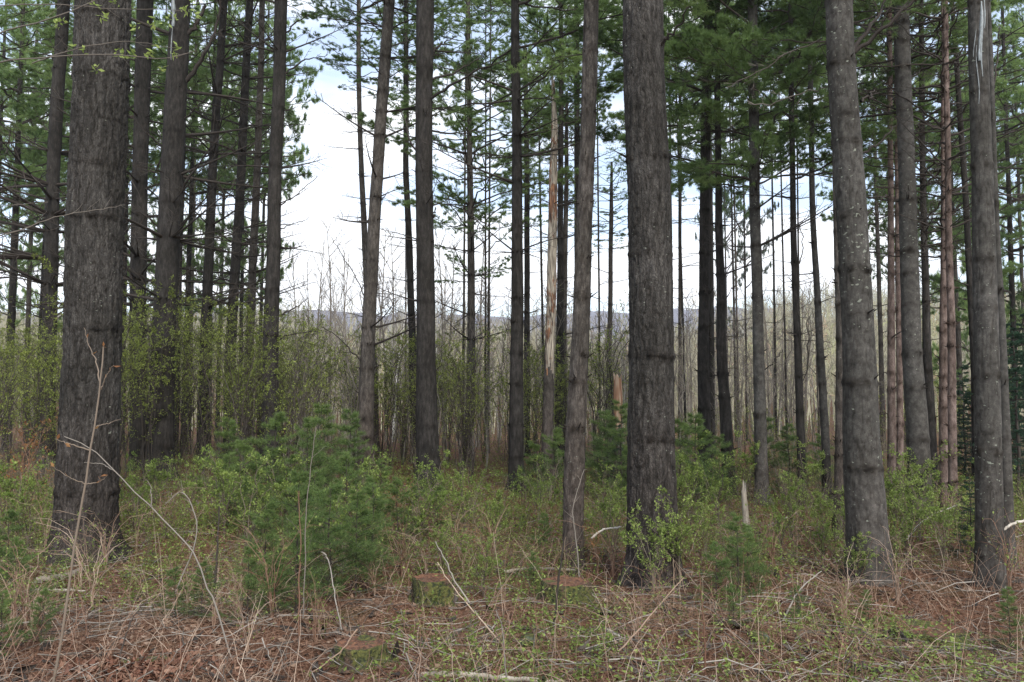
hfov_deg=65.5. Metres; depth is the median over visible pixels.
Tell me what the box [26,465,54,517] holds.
rusty shrub
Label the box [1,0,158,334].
pine tree
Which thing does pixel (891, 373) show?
pine tree
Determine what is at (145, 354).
leafy shrub
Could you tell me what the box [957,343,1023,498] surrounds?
young spruce
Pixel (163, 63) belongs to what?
pine tree
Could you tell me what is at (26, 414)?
leafy shrub
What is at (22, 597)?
bramble
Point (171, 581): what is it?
young pine
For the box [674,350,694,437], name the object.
bare sapling
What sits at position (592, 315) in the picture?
hills
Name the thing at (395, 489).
young pine
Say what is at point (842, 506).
shrub
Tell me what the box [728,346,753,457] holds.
bare sapling
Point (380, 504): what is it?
young pine
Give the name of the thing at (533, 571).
young pine
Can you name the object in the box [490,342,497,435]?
bare tree
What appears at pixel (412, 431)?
bare sapling
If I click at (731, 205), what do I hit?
pine tree
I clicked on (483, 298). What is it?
bare sapling
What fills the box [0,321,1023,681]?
ground
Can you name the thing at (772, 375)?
bare tree
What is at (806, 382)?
bare sapling
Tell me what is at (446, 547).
bramble
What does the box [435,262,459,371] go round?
bare tree
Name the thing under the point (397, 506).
rusty shrub
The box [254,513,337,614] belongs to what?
young pine
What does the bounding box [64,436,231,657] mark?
arching stem
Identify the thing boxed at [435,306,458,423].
bare sapling
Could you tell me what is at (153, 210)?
pine tree
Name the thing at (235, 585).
bramble
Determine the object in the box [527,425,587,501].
young pine
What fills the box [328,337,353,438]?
bare sapling
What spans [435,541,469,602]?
slender cane
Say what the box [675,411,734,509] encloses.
young pine
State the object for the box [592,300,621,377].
bare tree
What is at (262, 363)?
leafy shrub
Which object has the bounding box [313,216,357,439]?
bare tree
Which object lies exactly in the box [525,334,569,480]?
leafy shrub
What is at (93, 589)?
bramble
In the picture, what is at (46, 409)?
leafy shrub
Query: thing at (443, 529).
shrub
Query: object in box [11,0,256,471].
pine tree
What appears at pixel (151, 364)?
leafy shrub
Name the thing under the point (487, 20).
pine tree
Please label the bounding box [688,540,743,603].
young pine
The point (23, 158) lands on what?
pine tree
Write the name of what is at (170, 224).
pine tree
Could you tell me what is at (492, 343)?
bare tree
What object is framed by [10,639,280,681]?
leaf drift
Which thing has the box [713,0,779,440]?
pine tree
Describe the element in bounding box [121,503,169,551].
bramble
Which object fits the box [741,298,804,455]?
bare sapling
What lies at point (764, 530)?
bramble
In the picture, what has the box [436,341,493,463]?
leafy shrub
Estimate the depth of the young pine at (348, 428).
10.70 m
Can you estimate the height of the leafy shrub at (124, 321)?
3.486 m
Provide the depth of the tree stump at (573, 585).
6.26 m
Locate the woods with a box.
[0,279,1023,433]
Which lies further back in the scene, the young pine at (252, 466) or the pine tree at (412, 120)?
the pine tree at (412, 120)
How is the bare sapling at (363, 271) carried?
on the ground at (478, 471)
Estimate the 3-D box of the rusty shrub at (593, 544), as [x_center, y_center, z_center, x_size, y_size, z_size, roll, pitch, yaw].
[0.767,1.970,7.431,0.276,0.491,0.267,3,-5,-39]
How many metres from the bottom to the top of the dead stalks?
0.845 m
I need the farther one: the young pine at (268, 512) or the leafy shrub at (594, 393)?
the leafy shrub at (594, 393)
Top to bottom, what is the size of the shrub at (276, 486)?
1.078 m
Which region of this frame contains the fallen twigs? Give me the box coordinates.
[0,480,1023,681]
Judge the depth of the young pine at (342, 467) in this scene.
8.69 m
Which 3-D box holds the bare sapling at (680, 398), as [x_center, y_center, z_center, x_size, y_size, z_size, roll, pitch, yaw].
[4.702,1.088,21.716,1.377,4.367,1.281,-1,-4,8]
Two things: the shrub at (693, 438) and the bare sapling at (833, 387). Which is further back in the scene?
the bare sapling at (833, 387)
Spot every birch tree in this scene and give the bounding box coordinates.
[380,271,415,441]
[435,285,449,373]
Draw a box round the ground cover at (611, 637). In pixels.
[0,447,1023,681]
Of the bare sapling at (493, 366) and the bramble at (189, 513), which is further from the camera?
the bare sapling at (493, 366)
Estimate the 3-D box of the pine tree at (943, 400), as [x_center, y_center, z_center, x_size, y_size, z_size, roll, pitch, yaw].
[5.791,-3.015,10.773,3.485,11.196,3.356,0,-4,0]
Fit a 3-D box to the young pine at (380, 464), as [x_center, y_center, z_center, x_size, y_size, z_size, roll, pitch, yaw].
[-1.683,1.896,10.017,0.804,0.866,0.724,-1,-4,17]
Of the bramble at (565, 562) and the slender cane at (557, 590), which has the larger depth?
the bramble at (565, 562)
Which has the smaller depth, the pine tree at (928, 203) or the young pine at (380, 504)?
the young pine at (380, 504)
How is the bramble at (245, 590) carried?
on the ground at (478, 471)
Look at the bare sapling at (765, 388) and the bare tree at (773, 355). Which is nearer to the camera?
the bare sapling at (765, 388)
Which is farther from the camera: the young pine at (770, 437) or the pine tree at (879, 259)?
the pine tree at (879, 259)
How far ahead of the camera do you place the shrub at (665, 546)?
6.85 m
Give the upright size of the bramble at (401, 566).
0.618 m
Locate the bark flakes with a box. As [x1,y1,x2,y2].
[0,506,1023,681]
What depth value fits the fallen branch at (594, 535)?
7.48 m
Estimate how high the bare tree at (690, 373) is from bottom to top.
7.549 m
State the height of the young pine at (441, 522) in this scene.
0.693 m
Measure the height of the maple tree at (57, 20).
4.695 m
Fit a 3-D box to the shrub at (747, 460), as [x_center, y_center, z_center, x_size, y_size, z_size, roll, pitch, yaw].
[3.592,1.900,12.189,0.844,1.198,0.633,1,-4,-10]
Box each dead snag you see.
[524,78,575,490]
[611,372,622,476]
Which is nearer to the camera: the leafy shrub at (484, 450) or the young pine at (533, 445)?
the young pine at (533, 445)
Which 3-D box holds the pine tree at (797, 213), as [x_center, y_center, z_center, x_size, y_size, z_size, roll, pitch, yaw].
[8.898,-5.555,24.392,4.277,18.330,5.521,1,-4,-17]
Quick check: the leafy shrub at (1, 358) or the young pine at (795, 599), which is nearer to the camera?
the young pine at (795, 599)
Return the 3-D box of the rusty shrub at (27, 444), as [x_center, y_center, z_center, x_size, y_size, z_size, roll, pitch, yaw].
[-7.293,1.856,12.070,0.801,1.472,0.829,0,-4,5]
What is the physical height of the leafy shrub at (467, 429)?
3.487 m
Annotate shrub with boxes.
[0,291,33,402]
[0,309,53,471]
[0,317,41,416]
[0,320,61,466]
[0,326,57,450]
[0,327,57,436]
[0,329,62,475]
[0,339,29,439]
[0,341,53,443]
[0,449,54,540]
[0,454,35,523]
[0,456,52,546]
[1,416,57,501]
[2,325,60,459]
[4,317,41,453]
[11,330,61,485]
[12,326,62,435]
[14,318,62,488]
[15,340,59,429]
[18,308,137,440]
[25,253,185,428]
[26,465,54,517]
[32,481,52,524]
[34,305,149,437]
[38,313,127,386]
[118,308,176,493]
[119,303,180,477]
[119,459,165,537]
[121,275,212,475]
[121,304,164,429]
[121,334,129,451]
[122,290,217,462]
[124,281,235,415]
[124,304,199,414]
[124,310,222,424]
[124,451,182,518]
[148,295,243,453]
[148,319,236,454]
[148,337,220,414]
[150,313,244,464]
[151,292,249,476]
[151,451,221,528]
[166,302,295,498]
[170,335,267,479]
[186,291,289,484]
[186,443,257,536]
[188,283,291,459]
[196,330,258,462]
[205,321,262,458]
[209,351,239,421]
[212,297,294,454]
[213,452,297,546]
[216,339,293,455]
[233,338,305,444]
[234,291,304,461]
[236,324,315,431]
[237,304,314,394]
[242,339,325,457]
[245,307,341,479]
[245,446,313,537]
[252,335,330,453]
[252,341,300,465]
[279,323,320,452]
[279,339,342,468]
[282,306,334,451]
[283,322,345,452]
[292,305,360,455]
[311,477,384,575]
[321,319,411,462]
[328,346,382,423]
[331,362,389,435]
[332,374,358,450]
[337,353,383,402]
[340,443,402,509]
[351,324,415,458]
[374,326,414,463]
[374,329,415,468]
[375,343,415,464]
[376,331,437,460]
[381,483,414,543]
[383,375,415,454]
[387,326,448,475]
[390,457,459,550]
[404,446,475,527]
[407,319,461,412]
[416,516,475,573]
[435,333,485,451]
[435,333,503,482]
[436,320,510,471]
[436,322,498,453]
[436,336,483,474]
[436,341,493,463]
[437,356,465,452]
[437,372,466,458]
[445,461,502,538]
[451,533,505,595]
[460,527,485,565]
[472,340,555,464]
[472,481,521,546]
[474,370,504,461]
[478,326,564,443]
[499,361,539,437]
[503,352,567,479]
[505,337,569,474]
[515,453,551,520]
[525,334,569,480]
[528,343,568,440]
[528,361,566,428]
[536,502,561,552]
[545,474,562,535]
[553,355,594,465]
[554,290,628,479]
[567,338,616,461]
[584,460,626,534]
[584,526,609,574]
[585,480,626,555]
[586,329,627,439]
[594,372,623,453]
[613,499,678,592]
[622,514,680,564]
[652,485,707,584]
[675,429,720,509]
[675,450,721,533]
[676,406,696,455]
[683,450,746,524]
[683,495,737,563]
[715,394,719,443]
[726,426,769,499]
[731,396,753,452]
[734,515,781,579]
[754,494,800,560]
[766,405,785,473]
[774,463,815,537]
[781,404,833,459]
[792,437,824,502]
[797,480,843,544]
[802,510,837,565]
[811,483,844,538]
[819,467,833,474]
[828,531,878,585]
[878,390,886,444]
[882,451,934,531]
[884,448,954,540]
[886,439,960,500]
[886,472,942,559]
[888,509,925,552]
[903,376,956,434]
[905,487,969,564]
[933,380,970,464]
[934,380,962,429]
[940,489,974,553]
[960,457,1023,503]
[962,525,974,563]
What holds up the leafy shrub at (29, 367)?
on the ground at (478, 471)
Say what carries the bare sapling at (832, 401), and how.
on the ground at (478, 471)
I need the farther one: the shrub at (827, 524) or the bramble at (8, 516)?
the bramble at (8, 516)
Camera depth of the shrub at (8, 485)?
9.28 m
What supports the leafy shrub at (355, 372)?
on the ground at (478, 471)
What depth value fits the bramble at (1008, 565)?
6.55 m
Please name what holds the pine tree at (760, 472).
on the ground at (478, 471)
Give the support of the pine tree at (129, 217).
on the ground at (478, 471)
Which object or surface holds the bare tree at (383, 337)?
on the ground at (478, 471)
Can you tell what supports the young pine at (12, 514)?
on the ground at (478, 471)
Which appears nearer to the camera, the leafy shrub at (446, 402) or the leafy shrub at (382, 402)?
the leafy shrub at (382, 402)
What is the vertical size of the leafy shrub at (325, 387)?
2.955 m
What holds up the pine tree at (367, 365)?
on the ground at (478, 471)
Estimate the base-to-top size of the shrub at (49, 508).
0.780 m
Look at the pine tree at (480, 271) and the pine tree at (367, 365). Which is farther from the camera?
the pine tree at (480, 271)
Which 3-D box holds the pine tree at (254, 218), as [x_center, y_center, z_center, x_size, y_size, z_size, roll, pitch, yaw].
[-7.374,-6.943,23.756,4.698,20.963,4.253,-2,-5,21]
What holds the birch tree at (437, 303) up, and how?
on the ground at (478, 471)
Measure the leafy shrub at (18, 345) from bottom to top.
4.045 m
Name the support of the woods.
on the ground at (478, 471)
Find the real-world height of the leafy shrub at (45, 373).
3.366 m
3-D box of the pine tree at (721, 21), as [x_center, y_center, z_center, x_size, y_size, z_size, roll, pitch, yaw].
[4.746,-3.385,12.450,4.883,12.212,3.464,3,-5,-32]
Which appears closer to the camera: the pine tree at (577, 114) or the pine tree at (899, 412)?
the pine tree at (899, 412)
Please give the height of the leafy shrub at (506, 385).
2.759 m
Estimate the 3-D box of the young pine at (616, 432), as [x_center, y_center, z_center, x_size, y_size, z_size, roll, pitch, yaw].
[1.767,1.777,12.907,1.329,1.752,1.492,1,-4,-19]
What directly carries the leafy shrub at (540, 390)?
on the ground at (478, 471)
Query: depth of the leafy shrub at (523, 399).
19.82 m
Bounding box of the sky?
[0,0,1023,318]
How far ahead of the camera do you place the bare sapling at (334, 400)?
25.11 m
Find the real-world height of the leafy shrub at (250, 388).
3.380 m
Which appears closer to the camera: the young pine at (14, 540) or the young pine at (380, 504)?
the young pine at (14, 540)
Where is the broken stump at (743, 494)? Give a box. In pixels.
[741,480,750,530]
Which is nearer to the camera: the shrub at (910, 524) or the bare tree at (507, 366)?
the shrub at (910, 524)
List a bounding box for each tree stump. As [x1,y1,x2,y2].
[324,635,400,672]
[407,573,458,606]
[536,575,595,606]
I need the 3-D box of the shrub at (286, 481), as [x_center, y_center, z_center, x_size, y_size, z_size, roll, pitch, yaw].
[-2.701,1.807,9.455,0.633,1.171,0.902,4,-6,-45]
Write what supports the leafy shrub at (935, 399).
on the ground at (478, 471)
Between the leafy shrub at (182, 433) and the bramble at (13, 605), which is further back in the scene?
the leafy shrub at (182, 433)
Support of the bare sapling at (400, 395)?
on the ground at (478, 471)
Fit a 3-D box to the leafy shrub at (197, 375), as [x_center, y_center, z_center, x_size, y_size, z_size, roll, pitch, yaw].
[-5.953,0.890,15.286,1.778,3.650,2.036,2,-4,-20]
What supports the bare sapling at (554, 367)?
on the ground at (478, 471)
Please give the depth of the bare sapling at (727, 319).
19.68 m
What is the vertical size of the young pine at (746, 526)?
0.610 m
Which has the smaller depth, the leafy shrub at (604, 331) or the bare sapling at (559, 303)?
the bare sapling at (559, 303)
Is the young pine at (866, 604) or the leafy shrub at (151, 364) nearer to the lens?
the young pine at (866, 604)
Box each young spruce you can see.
[591,422,626,484]
[937,364,971,481]
[946,476,974,556]
[957,323,1023,481]
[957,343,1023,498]
[957,384,1016,491]
[969,330,1023,500]
[970,313,1023,482]
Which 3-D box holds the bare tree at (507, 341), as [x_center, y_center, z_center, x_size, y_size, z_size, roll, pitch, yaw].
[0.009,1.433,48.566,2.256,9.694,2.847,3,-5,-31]
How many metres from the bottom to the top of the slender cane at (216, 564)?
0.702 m
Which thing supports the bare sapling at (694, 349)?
on the ground at (478, 471)
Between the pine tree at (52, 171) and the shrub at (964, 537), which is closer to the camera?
the shrub at (964, 537)
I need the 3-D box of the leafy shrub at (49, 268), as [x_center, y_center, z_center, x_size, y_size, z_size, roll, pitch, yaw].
[-6.339,0.588,11.950,2.259,4.050,1.972,-3,-5,34]
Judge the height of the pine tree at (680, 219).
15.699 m
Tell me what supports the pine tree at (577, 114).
on the ground at (478, 471)
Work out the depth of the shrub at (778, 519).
7.95 m
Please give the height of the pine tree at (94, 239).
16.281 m
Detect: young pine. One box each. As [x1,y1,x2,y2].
[0,508,47,581]
[0,534,59,606]
[0,589,36,658]
[7,586,64,642]
[150,566,198,619]
[168,559,223,619]
[182,417,261,501]
[195,451,259,526]
[199,438,267,518]
[209,545,290,622]
[218,501,308,588]
[227,450,284,536]
[241,411,327,514]
[241,469,349,578]
[243,547,308,615]
[250,454,318,537]
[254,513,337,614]
[260,416,344,511]
[267,466,350,559]
[268,402,367,496]
[290,482,383,607]
[300,408,390,514]
[307,451,378,547]
[315,488,404,597]
[329,481,419,573]
[339,473,400,546]
[353,458,412,516]
[376,475,425,554]
[391,483,430,534]
[410,484,464,544]
[504,440,550,494]
[519,550,545,593]
[525,513,557,562]
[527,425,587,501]
[563,409,626,493]
[586,398,627,498]
[604,444,627,502]
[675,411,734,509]
[675,417,723,507]
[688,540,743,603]
[704,510,773,597]
[706,434,744,494]
[716,582,749,627]
[725,522,775,590]
[737,416,796,490]
[753,423,821,494]
[784,583,818,621]
[806,432,833,491]
[852,589,884,623]
[977,585,1023,649]
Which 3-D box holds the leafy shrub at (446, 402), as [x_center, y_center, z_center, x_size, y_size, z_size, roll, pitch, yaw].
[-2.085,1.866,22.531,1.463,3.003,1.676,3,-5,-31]
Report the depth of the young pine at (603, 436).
13.35 m
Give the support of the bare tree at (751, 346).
on the ground at (478, 471)
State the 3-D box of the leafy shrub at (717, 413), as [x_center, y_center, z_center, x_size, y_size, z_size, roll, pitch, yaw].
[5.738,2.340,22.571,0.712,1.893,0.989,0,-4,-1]
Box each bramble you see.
[0,500,31,544]
[0,527,64,625]
[0,547,52,630]
[2,574,79,622]
[5,491,51,548]
[19,518,103,589]
[23,531,145,606]
[37,495,174,571]
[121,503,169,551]
[152,479,201,536]
[166,560,206,619]
[167,504,199,530]
[170,492,211,532]
[179,514,329,619]
[189,571,260,628]
[190,590,297,656]
[195,574,259,623]
[211,503,234,528]
[223,557,260,614]
[230,572,270,608]
[279,565,359,642]
[324,526,394,590]
[341,541,392,595]
[359,515,434,577]
[370,517,451,577]
[380,525,459,570]
[388,503,430,540]
[405,491,474,546]
[413,526,494,575]
[414,500,487,549]
[416,523,471,570]
[435,502,525,578]
[458,518,514,578]
[475,515,509,535]
[491,523,561,577]
[514,540,555,572]
[516,531,561,575]
[542,532,590,575]
[548,533,578,574]
[555,508,626,578]
[585,572,678,643]
[611,551,690,614]
[691,528,734,564]
[711,497,802,573]
[752,514,785,552]
[804,537,873,621]
[857,525,938,604]
[920,473,974,514]
[941,488,973,525]
[973,507,1023,593]
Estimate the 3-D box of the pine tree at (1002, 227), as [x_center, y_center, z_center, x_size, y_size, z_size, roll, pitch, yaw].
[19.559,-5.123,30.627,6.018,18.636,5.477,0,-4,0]
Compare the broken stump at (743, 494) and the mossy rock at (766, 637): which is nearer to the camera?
the mossy rock at (766, 637)
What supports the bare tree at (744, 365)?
on the ground at (478, 471)
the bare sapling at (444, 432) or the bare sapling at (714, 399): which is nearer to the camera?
the bare sapling at (714, 399)
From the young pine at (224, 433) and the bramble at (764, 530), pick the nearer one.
the bramble at (764, 530)
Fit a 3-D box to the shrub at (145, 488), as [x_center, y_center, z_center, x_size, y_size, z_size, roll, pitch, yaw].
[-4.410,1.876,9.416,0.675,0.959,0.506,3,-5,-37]
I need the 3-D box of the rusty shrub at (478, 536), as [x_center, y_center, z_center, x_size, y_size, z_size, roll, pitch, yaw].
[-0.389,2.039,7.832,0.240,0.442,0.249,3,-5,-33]
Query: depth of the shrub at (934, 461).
10.12 m
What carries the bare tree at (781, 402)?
on the ground at (478, 471)
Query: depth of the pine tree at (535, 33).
36.48 m
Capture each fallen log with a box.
[34,568,84,581]
[97,655,194,671]
[420,671,564,681]
[504,567,575,572]
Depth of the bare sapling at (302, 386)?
18.21 m
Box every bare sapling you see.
[279,338,306,466]
[279,338,324,466]
[280,322,345,468]
[281,297,332,461]
[314,326,340,441]
[318,355,344,449]
[322,355,336,418]
[326,245,397,470]
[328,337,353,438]
[334,356,358,457]
[382,338,415,460]
[384,342,408,439]
[387,357,415,464]
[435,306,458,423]
[435,342,462,434]
[437,270,510,469]
[437,359,456,466]
[452,329,476,416]
[458,344,501,466]
[459,358,483,424]
[462,359,495,448]
[464,363,499,454]
[474,340,486,446]
[476,308,523,451]
[524,276,573,423]
[527,341,544,449]
[528,304,571,451]
[588,343,616,465]
[595,307,628,460]
[601,300,628,443]
[605,344,623,395]
[608,303,628,450]
[673,315,681,409]
[674,302,697,452]
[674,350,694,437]
[682,367,697,439]
[686,324,715,392]
[695,308,753,413]
[710,354,743,440]
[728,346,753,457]
[730,366,743,440]
[731,342,753,444]
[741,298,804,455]
[744,360,774,420]
[748,321,783,454]
[748,357,784,417]
[769,319,816,469]
[770,349,795,450]
[770,367,789,440]
[771,325,809,417]
[772,353,794,432]
[773,271,834,470]
[790,345,817,446]
[826,359,835,420]
[829,381,835,425]
[878,370,886,438]
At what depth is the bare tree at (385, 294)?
59.00 m
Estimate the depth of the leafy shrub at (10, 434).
17.72 m
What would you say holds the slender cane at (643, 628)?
on the ground at (478, 471)
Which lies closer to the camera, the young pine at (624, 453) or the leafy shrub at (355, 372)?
the young pine at (624, 453)
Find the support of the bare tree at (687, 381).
on the ground at (478, 471)
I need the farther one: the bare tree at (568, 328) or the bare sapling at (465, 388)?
the bare tree at (568, 328)
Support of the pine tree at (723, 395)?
on the ground at (478, 471)
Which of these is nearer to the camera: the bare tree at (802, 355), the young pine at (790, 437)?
the young pine at (790, 437)
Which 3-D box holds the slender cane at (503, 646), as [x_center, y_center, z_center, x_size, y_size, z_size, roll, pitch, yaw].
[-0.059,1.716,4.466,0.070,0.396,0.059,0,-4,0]
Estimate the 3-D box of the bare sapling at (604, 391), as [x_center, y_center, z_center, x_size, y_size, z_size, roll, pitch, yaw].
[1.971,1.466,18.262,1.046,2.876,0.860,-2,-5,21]
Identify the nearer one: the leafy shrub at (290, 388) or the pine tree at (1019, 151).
the leafy shrub at (290, 388)
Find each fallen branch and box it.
[25,588,85,591]
[591,526,620,538]
[602,628,631,641]
[906,514,932,539]
[1004,519,1023,530]
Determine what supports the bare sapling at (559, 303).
on the ground at (478, 471)
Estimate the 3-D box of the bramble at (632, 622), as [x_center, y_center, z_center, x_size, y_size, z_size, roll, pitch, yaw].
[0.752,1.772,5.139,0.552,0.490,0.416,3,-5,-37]
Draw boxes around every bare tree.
[192,248,228,371]
[279,250,327,440]
[290,237,345,439]
[297,259,340,401]
[300,265,329,429]
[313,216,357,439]
[315,287,349,424]
[321,249,363,437]
[321,258,357,436]
[324,239,360,438]
[344,227,404,372]
[355,256,402,441]
[379,226,416,440]
[380,272,404,437]
[388,268,416,435]
[416,223,482,428]
[435,234,475,441]
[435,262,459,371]
[435,274,461,390]
[445,217,510,432]
[453,277,491,440]
[477,287,508,439]
[479,294,509,393]
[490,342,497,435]
[493,337,509,440]
[495,284,510,426]
[497,306,510,390]
[523,285,555,380]
[523,299,544,440]
[555,278,572,412]
[588,311,617,436]
[588,331,597,440]
[590,306,605,437]
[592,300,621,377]
[673,290,696,438]
[675,297,696,436]
[693,345,733,426]
[714,286,730,441]
[715,294,743,387]
[729,310,752,439]
[731,337,765,421]
[732,326,766,440]
[739,308,772,394]
[744,287,792,439]
[745,280,793,415]
[765,304,793,433]
[766,323,783,435]
[771,347,793,440]
[772,320,802,435]
[781,286,815,440]
[781,300,809,441]
[788,275,827,427]
[802,331,817,432]
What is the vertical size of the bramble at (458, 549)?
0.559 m
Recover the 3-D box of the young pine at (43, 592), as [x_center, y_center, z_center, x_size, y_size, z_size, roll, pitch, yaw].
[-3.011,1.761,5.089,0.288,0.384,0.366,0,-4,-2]
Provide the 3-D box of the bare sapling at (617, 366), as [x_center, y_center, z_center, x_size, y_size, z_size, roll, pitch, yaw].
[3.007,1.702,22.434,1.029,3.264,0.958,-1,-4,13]
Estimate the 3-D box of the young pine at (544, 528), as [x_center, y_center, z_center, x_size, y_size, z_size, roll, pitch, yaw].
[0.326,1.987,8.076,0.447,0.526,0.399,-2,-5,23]
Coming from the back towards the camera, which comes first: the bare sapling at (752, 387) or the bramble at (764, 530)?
the bare sapling at (752, 387)
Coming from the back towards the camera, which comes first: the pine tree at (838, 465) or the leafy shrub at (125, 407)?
the leafy shrub at (125, 407)
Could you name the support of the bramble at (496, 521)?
on the ground at (478, 471)
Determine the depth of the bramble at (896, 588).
6.35 m
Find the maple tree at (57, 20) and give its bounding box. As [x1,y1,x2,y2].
[0,0,200,235]
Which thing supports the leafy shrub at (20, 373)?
on the ground at (478, 471)
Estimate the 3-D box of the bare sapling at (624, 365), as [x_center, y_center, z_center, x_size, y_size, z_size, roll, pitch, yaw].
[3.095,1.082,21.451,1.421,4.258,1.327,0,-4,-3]
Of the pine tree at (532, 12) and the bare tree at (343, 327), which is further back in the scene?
the bare tree at (343, 327)
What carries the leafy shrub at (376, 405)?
on the ground at (478, 471)
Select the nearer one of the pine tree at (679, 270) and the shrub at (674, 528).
the shrub at (674, 528)
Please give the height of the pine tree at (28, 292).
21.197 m
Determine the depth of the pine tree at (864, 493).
7.17 m
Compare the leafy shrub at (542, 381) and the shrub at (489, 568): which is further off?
the leafy shrub at (542, 381)
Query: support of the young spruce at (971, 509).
on the ground at (478, 471)
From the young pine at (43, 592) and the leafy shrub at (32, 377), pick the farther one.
the leafy shrub at (32, 377)
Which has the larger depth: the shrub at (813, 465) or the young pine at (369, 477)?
the shrub at (813, 465)
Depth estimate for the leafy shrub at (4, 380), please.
20.64 m
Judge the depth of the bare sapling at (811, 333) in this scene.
17.81 m
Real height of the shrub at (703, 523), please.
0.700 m
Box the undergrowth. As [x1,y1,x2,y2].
[0,406,1023,578]
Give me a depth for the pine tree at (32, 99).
21.80 m
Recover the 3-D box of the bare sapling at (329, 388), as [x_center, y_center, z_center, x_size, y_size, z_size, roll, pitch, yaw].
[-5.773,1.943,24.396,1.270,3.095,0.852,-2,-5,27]
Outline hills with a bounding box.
[0,307,875,360]
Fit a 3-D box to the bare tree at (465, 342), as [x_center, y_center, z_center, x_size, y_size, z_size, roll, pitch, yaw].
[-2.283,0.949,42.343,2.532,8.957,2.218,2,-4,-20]
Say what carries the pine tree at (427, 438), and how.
on the ground at (478, 471)
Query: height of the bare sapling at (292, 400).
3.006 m
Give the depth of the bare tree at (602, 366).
33.97 m
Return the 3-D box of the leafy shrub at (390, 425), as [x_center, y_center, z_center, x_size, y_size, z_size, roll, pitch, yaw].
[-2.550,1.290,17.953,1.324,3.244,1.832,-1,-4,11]
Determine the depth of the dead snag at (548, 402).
14.24 m
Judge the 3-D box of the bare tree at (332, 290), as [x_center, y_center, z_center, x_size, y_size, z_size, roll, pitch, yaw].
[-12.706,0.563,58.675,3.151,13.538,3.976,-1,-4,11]
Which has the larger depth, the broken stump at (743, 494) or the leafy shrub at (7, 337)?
the leafy shrub at (7, 337)
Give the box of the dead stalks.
[0,469,1023,681]
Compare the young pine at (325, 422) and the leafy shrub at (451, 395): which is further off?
the leafy shrub at (451, 395)
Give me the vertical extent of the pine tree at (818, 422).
19.048 m
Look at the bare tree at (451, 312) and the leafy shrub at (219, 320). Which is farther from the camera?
the bare tree at (451, 312)
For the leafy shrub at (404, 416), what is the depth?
18.70 m
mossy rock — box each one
[520,633,538,646]
[750,630,769,644]
[880,619,976,651]
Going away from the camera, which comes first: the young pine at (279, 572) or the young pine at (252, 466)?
the young pine at (279, 572)
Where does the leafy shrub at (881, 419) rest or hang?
on the ground at (478, 471)
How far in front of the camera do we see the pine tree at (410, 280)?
21.71 m
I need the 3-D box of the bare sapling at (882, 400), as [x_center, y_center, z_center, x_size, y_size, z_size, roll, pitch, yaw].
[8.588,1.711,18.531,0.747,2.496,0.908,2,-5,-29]
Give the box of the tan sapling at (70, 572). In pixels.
[50,328,120,681]
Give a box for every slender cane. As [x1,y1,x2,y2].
[119,597,154,655]
[166,483,196,591]
[212,506,219,600]
[286,426,324,616]
[292,491,303,644]
[304,629,357,676]
[322,552,341,628]
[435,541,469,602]
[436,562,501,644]
[496,611,507,680]
[551,525,567,627]
[564,471,583,576]
[615,576,685,653]
[695,563,713,675]
[783,571,821,617]
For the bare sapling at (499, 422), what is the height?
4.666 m
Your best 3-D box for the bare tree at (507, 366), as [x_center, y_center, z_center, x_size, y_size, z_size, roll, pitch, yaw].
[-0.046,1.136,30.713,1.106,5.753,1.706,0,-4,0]
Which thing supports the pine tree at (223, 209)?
on the ground at (478, 471)
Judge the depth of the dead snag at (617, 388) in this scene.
14.89 m
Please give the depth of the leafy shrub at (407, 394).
16.30 m
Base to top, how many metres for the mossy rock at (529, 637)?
0.100 m
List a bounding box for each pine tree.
[0,0,69,312]
[0,0,72,442]
[0,0,72,451]
[0,0,73,357]
[0,0,73,441]
[0,0,191,469]
[0,1,68,440]
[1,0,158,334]
[1,18,70,356]
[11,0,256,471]
[16,0,200,179]
[39,21,164,287]
[40,0,134,566]
[43,0,202,448]
[53,0,297,480]
[68,0,209,273]
[123,0,303,463]
[124,0,294,446]
[127,0,230,317]
[128,0,253,440]
[130,0,274,455]
[150,2,268,440]
[151,0,300,448]
[160,0,318,458]
[179,0,314,444]
[187,1,312,439]
[201,0,323,354]
[203,0,353,482]
[227,2,312,439]
[292,0,440,460]
[300,0,480,488]
[345,0,578,466]
[362,1,450,438]
[367,0,465,461]
[372,0,513,491]
[391,0,663,491]
[412,0,532,440]
[432,1,542,444]
[434,0,540,452]
[461,0,623,467]
[461,22,604,455]
[493,0,670,461]
[498,0,582,388]
[520,0,620,339]
[528,91,604,443]
[538,0,622,434]
[550,0,619,575]
[557,140,677,445]
[562,0,820,491]
[598,0,724,411]
[601,0,873,495]
[607,0,762,456]
[607,0,802,461]
[607,0,916,505]
[614,0,689,592]
[664,0,788,449]
[664,0,931,504]
[664,0,958,501]
[666,61,722,446]
[675,5,788,441]
[694,6,749,373]
[711,0,824,439]
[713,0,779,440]
[721,0,825,441]
[724,0,916,586]
[732,0,964,539]
[758,0,833,362]
[760,5,867,442]
[764,0,918,296]
[773,0,996,506]
[793,0,967,503]
[803,0,1023,515]
[805,0,961,523]
[805,20,894,285]
[808,22,966,452]
[817,0,1023,490]
[825,0,1023,512]
[856,0,1023,491]
[857,1,1003,364]
[858,10,951,441]
[871,12,1023,444]
[912,0,1023,457]
[914,6,1023,310]
[914,10,1023,405]
[919,0,1023,273]
[929,8,1023,417]
[950,3,1023,173]
[955,0,1019,569]
[967,0,1007,589]
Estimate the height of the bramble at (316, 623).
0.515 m

